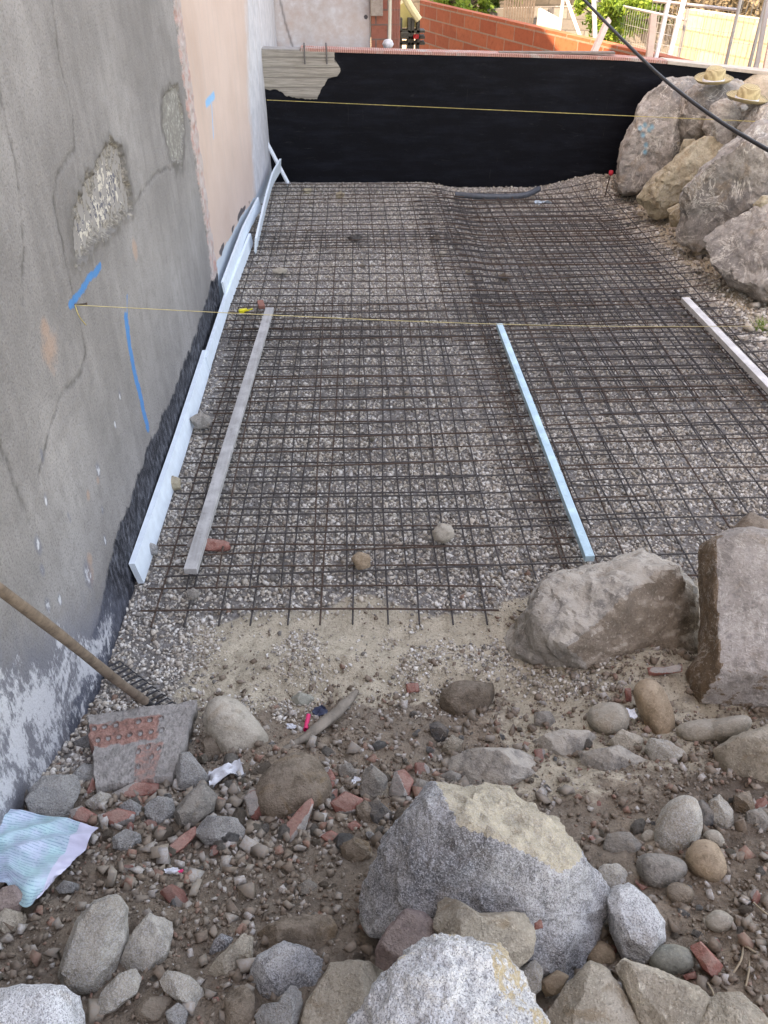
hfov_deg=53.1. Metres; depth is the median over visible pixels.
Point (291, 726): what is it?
plastic scrap
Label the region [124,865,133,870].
brick fragment
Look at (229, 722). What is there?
cobble
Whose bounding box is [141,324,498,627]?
steel sheet
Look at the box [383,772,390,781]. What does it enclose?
stone
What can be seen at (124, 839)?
concrete chunk
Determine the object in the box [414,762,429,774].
brick fragment
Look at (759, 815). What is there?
rock
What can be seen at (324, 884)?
stone
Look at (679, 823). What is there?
cobble
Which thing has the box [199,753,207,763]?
stone
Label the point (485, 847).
boulder
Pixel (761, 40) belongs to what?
post
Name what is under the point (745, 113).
boulder
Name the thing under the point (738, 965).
dry root
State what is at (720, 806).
rock
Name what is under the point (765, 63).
board
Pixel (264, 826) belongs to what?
stone
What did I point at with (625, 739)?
rock
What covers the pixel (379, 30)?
brick pillar
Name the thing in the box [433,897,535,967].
rock
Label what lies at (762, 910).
dry root
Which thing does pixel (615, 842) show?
rock
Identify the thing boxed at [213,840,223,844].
stone
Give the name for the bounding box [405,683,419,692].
brick fragment
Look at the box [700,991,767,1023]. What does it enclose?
rock
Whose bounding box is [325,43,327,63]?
rebar hook
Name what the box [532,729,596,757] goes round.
rock
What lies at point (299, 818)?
brick fragment
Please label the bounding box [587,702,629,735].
cobble
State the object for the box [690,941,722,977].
brick fragment
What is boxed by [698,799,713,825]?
rock
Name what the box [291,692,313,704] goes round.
rock
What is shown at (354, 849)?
stone
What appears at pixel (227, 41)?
house
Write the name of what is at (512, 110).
string
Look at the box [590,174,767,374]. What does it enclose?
bank grit
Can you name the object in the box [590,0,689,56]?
wire fence
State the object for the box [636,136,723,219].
boulder
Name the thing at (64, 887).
rock
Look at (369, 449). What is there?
steel sheet
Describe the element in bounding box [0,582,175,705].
rake
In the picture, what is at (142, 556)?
foam strip
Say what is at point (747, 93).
straw hat
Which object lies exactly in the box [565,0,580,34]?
prop
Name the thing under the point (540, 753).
brick fragment
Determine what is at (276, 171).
foam strip
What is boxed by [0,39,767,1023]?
ground
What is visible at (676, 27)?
post
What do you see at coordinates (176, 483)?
stone
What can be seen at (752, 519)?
rock
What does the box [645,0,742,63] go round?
wire fence
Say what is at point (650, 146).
boulder
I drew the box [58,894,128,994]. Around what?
rock
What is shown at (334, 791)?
brick fragment
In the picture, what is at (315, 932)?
rock
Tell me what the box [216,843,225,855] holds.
stone
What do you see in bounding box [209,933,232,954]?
rock
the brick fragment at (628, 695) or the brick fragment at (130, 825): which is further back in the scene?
the brick fragment at (628, 695)
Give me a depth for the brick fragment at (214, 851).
2.22 m
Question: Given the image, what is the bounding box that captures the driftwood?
[283,689,358,748]
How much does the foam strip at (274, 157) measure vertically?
0.447 m
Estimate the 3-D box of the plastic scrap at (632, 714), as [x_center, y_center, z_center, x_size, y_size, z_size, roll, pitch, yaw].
[0.874,0.710,2.714,0.038,0.011,0.045,-1,38,-2]
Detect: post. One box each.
[591,0,596,37]
[654,0,670,57]
[667,0,686,55]
[754,0,767,67]
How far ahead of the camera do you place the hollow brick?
2.68 m
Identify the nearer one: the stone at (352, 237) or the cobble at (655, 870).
the cobble at (655, 870)
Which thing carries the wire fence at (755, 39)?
on the ground
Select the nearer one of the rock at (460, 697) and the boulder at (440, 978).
the boulder at (440, 978)
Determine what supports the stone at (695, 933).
on the ground
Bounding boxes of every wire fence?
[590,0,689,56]
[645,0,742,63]
[728,0,767,66]
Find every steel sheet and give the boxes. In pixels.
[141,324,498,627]
[166,299,581,589]
[221,230,498,343]
[252,181,463,252]
[412,196,663,530]
[433,182,704,317]
[443,191,767,401]
[470,290,767,578]
[492,213,767,447]
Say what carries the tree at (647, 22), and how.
on the ground
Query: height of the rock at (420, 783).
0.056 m
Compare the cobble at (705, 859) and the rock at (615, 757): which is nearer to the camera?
the cobble at (705, 859)
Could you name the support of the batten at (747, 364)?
on the steel sheet at (599, 346)
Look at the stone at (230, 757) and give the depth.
2.67 m
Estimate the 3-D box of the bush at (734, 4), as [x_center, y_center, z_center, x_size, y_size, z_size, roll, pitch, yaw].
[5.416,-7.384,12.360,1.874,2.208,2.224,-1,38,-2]
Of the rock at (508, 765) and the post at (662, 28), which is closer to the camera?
the rock at (508, 765)
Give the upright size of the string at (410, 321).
1.122 m
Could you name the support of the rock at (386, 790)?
on the ground
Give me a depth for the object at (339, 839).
2.23 m
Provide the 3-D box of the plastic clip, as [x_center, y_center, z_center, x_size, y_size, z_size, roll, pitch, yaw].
[-1.094,-1.596,6.089,0.112,0.030,0.035,-12,39,-15]
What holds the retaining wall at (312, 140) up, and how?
on the ground
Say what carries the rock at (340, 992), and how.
on the ground
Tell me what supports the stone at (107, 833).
on the ground
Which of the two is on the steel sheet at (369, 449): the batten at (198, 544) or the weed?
the batten at (198, 544)
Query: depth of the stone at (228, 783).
2.52 m
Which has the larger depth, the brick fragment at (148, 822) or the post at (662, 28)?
the post at (662, 28)
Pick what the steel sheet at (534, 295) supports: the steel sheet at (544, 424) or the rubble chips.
the steel sheet at (544, 424)
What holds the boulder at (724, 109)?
on the boulder at (658, 195)
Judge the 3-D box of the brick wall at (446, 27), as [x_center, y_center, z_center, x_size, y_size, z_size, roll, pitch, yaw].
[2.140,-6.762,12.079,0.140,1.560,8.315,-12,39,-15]
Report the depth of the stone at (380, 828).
2.31 m
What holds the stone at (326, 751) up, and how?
on the ground
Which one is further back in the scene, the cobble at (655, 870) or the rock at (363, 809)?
the rock at (363, 809)
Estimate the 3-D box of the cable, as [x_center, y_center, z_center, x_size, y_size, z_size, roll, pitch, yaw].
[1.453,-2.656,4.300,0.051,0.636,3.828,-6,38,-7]
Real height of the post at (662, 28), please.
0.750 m
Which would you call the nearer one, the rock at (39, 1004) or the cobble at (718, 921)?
the rock at (39, 1004)
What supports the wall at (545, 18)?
on the ground
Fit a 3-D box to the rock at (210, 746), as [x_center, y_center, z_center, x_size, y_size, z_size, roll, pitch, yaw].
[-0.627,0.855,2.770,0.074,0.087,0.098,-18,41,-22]
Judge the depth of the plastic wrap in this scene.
2.58 m
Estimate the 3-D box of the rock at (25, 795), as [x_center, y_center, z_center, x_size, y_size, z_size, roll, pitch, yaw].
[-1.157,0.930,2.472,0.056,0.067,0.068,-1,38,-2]
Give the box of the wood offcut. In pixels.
[257,300,264,308]
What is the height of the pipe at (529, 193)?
0.096 m
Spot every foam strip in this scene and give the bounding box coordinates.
[129,350,211,583]
[205,233,252,369]
[221,197,260,292]
[254,159,280,253]
[268,142,288,185]
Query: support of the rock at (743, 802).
on the ground
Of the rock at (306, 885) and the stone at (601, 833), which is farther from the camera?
the stone at (601, 833)
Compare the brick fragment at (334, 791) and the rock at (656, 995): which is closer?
the rock at (656, 995)
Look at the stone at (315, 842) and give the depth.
2.25 m
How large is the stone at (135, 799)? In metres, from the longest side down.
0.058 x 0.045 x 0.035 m
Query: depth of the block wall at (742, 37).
10.87 m
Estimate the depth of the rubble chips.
2.21 m
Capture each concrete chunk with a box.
[25,774,80,817]
[72,763,93,782]
[73,735,89,748]
[112,829,141,850]
[119,799,141,815]
[144,796,174,823]
[170,898,175,906]
[174,782,217,827]
[176,752,208,790]
[196,815,245,845]
[221,832,238,842]
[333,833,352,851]
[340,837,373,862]
[365,831,373,839]
[372,740,386,750]
[426,746,433,752]
[678,909,689,916]
[696,904,702,910]
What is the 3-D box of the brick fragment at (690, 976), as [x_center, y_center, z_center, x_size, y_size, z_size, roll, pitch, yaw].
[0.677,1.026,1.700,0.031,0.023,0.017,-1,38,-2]
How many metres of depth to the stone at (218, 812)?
2.38 m
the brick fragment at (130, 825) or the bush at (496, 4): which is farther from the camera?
the bush at (496, 4)
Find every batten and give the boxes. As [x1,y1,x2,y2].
[184,307,273,573]
[496,323,594,560]
[680,297,767,393]
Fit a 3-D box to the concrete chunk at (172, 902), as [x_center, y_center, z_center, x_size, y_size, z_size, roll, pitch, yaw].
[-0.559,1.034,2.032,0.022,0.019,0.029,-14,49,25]
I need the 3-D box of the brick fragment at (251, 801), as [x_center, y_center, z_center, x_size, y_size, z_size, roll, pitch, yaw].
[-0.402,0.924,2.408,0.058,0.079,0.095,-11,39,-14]
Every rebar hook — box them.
[303,43,305,63]
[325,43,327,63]
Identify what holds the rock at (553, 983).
on the ground
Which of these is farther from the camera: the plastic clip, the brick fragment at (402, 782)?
the plastic clip
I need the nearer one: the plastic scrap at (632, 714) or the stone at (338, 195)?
the plastic scrap at (632, 714)
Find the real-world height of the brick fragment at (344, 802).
0.064 m
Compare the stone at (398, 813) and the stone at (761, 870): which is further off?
the stone at (398, 813)
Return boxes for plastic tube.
[303,714,310,730]
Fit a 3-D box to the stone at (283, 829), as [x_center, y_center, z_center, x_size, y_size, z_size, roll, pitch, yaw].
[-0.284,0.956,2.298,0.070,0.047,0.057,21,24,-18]
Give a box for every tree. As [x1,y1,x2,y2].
[572,0,659,44]
[574,0,677,33]
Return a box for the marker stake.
[604,170,612,196]
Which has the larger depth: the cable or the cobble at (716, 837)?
the cable
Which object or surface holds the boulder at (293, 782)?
on the ground
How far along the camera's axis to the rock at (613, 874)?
2.01 m
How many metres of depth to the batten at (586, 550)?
4.34 m
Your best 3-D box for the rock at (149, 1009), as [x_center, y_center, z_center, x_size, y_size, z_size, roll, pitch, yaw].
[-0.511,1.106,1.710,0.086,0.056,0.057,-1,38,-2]
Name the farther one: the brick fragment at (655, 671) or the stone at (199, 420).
the stone at (199, 420)
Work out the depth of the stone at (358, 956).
1.83 m
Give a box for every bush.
[430,0,495,13]
[490,0,522,7]
[667,0,763,27]
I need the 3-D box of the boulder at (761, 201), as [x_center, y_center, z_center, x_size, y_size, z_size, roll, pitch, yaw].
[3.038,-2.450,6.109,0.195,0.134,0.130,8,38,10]
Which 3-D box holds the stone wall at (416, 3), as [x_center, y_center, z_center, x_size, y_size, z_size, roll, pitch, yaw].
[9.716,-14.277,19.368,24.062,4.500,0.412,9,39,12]
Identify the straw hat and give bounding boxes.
[694,65,733,84]
[726,83,767,104]
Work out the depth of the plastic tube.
2.89 m
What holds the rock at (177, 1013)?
on the ground
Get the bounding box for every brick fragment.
[70,806,96,822]
[86,777,95,793]
[102,808,135,827]
[113,782,158,799]
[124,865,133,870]
[126,822,133,830]
[144,819,156,826]
[148,789,155,795]
[160,884,187,906]
[168,826,195,856]
[187,538,230,551]
[209,845,218,855]
[244,790,261,820]
[284,798,313,841]
[319,830,337,841]
[324,766,335,788]
[330,791,362,813]
[332,789,337,796]
[347,820,360,830]
[389,769,413,796]
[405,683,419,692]
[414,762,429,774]
[534,748,544,762]
[534,919,542,929]
[624,688,631,701]
[635,882,646,889]
[647,665,681,675]
[682,971,696,980]
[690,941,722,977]
[750,889,760,903]
[755,798,767,808]
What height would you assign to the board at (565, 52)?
0.022 m
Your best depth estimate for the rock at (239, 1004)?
1.67 m
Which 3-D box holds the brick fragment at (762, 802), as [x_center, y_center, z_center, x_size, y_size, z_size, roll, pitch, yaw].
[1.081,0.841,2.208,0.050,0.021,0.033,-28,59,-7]
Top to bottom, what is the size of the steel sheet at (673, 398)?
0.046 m
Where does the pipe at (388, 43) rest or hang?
on the ground
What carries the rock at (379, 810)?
on the ground
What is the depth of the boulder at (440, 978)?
1.32 m
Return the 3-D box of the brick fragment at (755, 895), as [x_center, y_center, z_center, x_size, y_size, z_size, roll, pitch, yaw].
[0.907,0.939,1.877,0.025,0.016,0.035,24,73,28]
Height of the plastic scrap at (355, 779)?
0.012 m
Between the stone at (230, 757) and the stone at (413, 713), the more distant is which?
the stone at (413, 713)
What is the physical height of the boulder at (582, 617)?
0.815 m
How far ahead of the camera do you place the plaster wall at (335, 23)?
9.81 m
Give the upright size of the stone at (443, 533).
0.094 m
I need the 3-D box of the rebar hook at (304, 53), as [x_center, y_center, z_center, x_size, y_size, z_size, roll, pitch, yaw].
[-0.855,-4.941,8.277,0.018,0.193,0.123,-1,38,-2]
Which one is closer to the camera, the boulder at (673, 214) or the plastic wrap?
the plastic wrap
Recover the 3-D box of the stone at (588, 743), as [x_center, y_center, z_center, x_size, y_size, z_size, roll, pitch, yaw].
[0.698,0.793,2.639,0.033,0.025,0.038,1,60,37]
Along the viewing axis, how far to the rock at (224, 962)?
1.80 m
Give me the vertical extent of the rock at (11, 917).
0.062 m
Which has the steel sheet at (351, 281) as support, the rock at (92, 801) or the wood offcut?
the wood offcut
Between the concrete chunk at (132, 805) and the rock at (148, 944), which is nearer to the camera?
the rock at (148, 944)
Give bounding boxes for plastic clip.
[238,308,252,312]
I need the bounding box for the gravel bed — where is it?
[38,173,767,797]
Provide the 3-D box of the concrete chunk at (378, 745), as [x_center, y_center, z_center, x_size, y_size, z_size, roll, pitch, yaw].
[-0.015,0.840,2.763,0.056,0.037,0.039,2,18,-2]
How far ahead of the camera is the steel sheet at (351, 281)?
6.53 m
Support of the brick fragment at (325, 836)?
on the ground
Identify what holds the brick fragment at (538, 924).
on the boulder at (485, 847)
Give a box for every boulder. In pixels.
[255,752,331,818]
[347,933,550,1023]
[358,781,610,982]
[504,547,699,669]
[614,76,696,195]
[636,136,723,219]
[667,203,679,227]
[675,119,767,252]
[679,78,744,140]
[679,139,694,152]
[685,526,767,708]
[702,98,742,144]
[702,204,767,302]
[733,100,755,120]
[737,102,767,132]
[753,195,767,207]
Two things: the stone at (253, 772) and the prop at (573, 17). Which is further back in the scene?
the prop at (573, 17)
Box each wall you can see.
[261,45,767,187]
[274,0,370,47]
[370,0,574,33]
[419,0,693,60]
[487,3,675,53]
[537,8,558,29]
[672,9,767,67]
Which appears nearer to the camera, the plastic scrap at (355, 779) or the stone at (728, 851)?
the stone at (728, 851)
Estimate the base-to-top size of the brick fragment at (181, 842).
0.040 m
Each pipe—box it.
[382,0,393,47]
[455,186,540,198]
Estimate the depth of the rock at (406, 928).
1.68 m
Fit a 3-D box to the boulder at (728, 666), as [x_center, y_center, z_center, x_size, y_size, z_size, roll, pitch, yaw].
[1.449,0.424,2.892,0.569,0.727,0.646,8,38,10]
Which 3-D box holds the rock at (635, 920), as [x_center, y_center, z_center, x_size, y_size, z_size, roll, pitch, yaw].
[0.595,0.973,1.819,0.136,0.159,0.176,-1,38,-2]
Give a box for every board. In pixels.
[371,0,382,15]
[498,51,614,53]
[591,17,610,50]
[646,14,656,56]
[762,42,767,67]
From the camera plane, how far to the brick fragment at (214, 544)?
3.82 m
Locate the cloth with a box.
[0,809,97,906]
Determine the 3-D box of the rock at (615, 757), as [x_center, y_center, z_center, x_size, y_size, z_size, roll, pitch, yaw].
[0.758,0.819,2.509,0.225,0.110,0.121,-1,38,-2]
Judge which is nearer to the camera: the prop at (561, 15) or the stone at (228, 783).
the stone at (228, 783)
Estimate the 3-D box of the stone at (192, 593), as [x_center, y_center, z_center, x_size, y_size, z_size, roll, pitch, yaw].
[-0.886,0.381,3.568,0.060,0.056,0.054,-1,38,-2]
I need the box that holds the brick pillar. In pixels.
[371,0,399,47]
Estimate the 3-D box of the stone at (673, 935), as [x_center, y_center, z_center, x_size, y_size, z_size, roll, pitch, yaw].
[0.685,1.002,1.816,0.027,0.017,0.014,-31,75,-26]
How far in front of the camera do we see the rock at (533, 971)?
1.68 m
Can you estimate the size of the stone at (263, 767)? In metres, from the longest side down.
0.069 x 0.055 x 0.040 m
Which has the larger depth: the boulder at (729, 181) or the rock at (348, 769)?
the boulder at (729, 181)
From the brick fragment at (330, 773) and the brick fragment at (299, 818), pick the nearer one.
the brick fragment at (299, 818)
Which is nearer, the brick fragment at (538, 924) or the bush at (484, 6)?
the brick fragment at (538, 924)
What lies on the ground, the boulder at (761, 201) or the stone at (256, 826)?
the stone at (256, 826)
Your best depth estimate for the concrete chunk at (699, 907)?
1.88 m
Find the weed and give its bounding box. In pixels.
[750,316,767,334]
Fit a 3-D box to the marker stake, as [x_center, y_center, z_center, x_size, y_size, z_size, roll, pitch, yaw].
[2.477,-3.589,8.483,0.054,0.340,0.051,-30,47,-33]
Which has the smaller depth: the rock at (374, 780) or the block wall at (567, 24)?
the rock at (374, 780)
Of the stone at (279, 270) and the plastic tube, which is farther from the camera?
the stone at (279, 270)
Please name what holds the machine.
on the ground
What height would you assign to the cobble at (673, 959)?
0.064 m
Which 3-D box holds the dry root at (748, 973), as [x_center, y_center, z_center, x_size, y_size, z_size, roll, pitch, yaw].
[0.793,1.002,1.676,0.004,0.026,0.080,20,42,24]
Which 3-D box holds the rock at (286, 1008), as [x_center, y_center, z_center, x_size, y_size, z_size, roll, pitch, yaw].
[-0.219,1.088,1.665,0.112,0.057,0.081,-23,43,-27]
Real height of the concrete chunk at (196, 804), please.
0.122 m
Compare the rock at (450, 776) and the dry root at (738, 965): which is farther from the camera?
the rock at (450, 776)
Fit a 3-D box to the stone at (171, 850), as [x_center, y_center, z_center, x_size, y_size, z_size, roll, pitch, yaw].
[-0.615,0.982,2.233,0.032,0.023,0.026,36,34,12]
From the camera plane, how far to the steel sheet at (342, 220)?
7.84 m
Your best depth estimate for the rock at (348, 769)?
2.57 m
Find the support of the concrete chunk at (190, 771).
on the ground
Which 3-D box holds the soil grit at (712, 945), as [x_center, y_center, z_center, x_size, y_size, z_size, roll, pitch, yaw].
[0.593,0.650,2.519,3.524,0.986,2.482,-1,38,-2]
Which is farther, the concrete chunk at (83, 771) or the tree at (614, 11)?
the tree at (614, 11)
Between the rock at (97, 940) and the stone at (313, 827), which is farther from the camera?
the stone at (313, 827)
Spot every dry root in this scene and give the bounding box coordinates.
[732,947,743,975]
[745,959,750,985]
[753,902,767,914]
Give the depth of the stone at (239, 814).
2.34 m
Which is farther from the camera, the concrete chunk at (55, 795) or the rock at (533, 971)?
the concrete chunk at (55, 795)
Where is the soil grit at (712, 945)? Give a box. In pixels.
[0,565,767,1023]
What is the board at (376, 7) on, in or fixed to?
attached to the brick pillar
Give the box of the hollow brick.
[87,700,197,792]
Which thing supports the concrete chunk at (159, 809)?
on the concrete chunk
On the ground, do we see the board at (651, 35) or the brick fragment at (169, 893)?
the brick fragment at (169, 893)
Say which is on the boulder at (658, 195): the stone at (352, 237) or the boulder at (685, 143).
the boulder at (685, 143)
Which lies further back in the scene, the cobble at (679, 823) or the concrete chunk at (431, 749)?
the concrete chunk at (431, 749)
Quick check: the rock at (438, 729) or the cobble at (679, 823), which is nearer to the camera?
the cobble at (679, 823)
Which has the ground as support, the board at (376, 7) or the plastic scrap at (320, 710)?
the plastic scrap at (320, 710)
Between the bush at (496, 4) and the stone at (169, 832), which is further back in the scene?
the bush at (496, 4)
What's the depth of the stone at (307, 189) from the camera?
8.66 m
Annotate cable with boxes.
[582,0,767,152]
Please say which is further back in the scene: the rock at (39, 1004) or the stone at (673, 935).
the stone at (673, 935)
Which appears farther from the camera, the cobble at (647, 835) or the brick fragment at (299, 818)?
the brick fragment at (299, 818)
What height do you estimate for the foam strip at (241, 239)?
0.133 m
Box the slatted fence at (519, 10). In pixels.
[503,0,534,23]
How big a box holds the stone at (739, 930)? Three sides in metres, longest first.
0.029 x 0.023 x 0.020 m
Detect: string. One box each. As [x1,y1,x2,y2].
[76,305,737,326]
[271,100,754,121]
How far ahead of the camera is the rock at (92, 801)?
2.43 m
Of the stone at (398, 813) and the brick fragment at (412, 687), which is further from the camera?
the brick fragment at (412, 687)
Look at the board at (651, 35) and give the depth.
8.51 m
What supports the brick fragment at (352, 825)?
on the ground
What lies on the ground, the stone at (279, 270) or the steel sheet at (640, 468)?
the steel sheet at (640, 468)
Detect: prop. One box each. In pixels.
[558,0,564,29]
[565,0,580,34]
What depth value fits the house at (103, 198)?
3.08 m
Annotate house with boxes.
[0,0,219,825]
[180,0,276,304]
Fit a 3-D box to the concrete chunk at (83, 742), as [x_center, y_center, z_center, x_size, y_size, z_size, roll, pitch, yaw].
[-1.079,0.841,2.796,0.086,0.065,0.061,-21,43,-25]
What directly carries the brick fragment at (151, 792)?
on the ground
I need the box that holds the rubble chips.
[0,675,767,1023]
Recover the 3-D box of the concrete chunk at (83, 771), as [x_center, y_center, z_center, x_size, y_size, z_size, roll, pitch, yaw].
[-1.008,0.903,2.599,0.085,0.090,0.097,-1,38,-2]
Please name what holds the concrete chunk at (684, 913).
on the ground
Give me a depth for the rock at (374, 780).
2.48 m
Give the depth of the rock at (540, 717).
2.81 m
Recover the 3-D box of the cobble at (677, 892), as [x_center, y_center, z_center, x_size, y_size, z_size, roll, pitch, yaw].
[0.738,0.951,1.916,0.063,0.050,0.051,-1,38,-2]
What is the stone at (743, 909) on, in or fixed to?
on the ground
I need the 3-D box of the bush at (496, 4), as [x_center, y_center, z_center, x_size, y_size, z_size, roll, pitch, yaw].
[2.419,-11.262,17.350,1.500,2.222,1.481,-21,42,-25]
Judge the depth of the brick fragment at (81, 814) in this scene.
2.38 m
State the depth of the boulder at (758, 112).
6.99 m
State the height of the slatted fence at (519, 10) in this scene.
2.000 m
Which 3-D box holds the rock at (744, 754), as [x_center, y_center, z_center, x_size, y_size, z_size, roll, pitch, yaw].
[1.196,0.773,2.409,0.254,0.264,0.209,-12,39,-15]
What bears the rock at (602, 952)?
on the ground
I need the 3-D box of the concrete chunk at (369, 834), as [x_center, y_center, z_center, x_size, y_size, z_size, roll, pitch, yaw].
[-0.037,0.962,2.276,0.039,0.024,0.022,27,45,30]
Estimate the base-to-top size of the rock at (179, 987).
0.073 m
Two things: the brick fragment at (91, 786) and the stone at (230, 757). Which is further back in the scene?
the stone at (230, 757)
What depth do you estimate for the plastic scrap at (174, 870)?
2.15 m
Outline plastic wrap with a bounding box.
[208,758,245,786]
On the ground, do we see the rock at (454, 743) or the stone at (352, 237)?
the rock at (454, 743)
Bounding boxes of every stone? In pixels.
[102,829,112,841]
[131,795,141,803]
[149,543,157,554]
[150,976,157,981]
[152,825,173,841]
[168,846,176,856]
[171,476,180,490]
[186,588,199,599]
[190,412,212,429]
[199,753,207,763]
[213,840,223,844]
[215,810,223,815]
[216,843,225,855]
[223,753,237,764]
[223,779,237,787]
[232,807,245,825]
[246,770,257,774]
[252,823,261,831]
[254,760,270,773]
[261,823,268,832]
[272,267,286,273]
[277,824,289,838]
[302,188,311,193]
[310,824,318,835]
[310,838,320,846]
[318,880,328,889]
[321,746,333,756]
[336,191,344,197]
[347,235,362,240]
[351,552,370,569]
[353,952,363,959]
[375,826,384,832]
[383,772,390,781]
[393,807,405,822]
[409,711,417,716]
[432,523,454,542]
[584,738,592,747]
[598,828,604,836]
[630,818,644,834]
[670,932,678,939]
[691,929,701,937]
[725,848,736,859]
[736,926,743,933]
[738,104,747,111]
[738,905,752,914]
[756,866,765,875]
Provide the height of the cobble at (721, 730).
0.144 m
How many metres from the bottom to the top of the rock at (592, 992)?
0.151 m
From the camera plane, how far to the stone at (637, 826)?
2.17 m
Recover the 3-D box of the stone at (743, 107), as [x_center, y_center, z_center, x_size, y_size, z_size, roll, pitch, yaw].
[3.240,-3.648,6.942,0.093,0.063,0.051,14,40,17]
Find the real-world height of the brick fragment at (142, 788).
0.057 m
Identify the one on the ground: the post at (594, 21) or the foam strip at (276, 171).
the post at (594, 21)
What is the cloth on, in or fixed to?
on the ground
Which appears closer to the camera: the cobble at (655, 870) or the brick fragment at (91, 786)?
the cobble at (655, 870)
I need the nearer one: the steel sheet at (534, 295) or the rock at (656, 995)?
the rock at (656, 995)
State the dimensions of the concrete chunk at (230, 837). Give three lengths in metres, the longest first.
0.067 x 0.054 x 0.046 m
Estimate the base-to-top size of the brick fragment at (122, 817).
0.062 m
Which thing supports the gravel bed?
on the ground
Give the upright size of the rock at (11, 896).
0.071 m
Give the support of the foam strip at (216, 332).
on the steel sheet at (351, 281)
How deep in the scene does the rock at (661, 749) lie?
2.50 m
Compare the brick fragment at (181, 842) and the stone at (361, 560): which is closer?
the brick fragment at (181, 842)
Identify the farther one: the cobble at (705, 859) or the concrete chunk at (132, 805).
the concrete chunk at (132, 805)
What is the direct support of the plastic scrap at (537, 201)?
on the steel sheet at (534, 295)
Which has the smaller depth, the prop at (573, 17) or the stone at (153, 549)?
the stone at (153, 549)
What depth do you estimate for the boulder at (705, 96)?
7.53 m
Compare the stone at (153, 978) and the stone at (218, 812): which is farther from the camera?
the stone at (218, 812)
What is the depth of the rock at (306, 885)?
2.06 m
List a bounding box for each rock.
[0,885,22,911]
[0,908,22,933]
[0,984,84,1023]
[23,789,28,808]
[55,880,78,893]
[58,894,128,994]
[84,791,111,809]
[97,968,141,1014]
[120,913,173,971]
[135,996,173,1022]
[159,970,203,1006]
[165,1002,188,1023]
[203,735,220,756]
[207,933,253,976]
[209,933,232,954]
[224,985,254,1023]
[249,940,322,998]
[254,985,302,1023]
[257,914,337,949]
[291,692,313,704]
[299,879,316,895]
[300,959,382,1023]
[338,763,356,778]
[356,800,371,823]
[360,765,387,800]
[368,800,391,823]
[375,908,437,970]
[377,783,388,797]
[413,779,428,796]
[429,721,448,741]
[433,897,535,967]
[439,680,494,715]
[440,770,461,782]
[441,735,463,751]
[448,747,536,785]
[520,959,542,994]
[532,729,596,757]
[534,711,555,726]
[542,970,568,996]
[547,960,639,1023]
[578,745,646,770]
[587,940,615,964]
[598,863,627,887]
[603,832,641,852]
[606,882,665,963]
[607,729,642,749]
[614,958,710,1023]
[644,738,684,760]
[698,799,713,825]
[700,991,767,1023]
[708,794,733,828]
[712,724,767,782]
[732,512,767,528]
[733,791,754,814]
[746,807,767,831]
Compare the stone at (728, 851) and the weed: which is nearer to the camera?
the stone at (728, 851)
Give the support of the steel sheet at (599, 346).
on the steel sheet at (673, 398)
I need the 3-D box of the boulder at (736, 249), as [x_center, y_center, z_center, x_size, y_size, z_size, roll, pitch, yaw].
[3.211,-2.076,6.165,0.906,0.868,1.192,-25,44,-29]
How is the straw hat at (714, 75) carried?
on the boulder at (705, 96)
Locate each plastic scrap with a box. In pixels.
[164,867,178,873]
[287,723,296,728]
[312,705,327,715]
[351,776,360,784]
[534,200,551,204]
[626,708,637,718]
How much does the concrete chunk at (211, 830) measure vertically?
0.100 m
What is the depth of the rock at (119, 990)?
1.71 m
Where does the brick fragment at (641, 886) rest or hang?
on the ground
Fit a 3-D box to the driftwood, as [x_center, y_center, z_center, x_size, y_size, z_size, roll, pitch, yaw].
[-0.215,0.789,2.900,0.068,0.118,0.433,24,44,27]
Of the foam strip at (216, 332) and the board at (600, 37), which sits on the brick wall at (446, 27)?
the board at (600, 37)
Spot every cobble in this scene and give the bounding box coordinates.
[203,695,268,753]
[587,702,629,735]
[634,678,674,734]
[636,853,687,887]
[641,830,654,841]
[649,944,694,975]
[654,795,702,852]
[665,882,693,904]
[675,715,751,743]
[685,839,726,882]
[703,829,724,846]
[705,910,733,932]
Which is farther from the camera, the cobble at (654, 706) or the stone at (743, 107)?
the stone at (743, 107)
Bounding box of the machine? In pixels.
[400,0,424,48]
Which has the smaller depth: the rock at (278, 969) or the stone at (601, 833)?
the rock at (278, 969)
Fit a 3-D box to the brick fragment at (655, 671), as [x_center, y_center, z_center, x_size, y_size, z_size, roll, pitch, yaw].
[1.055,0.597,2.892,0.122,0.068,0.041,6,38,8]

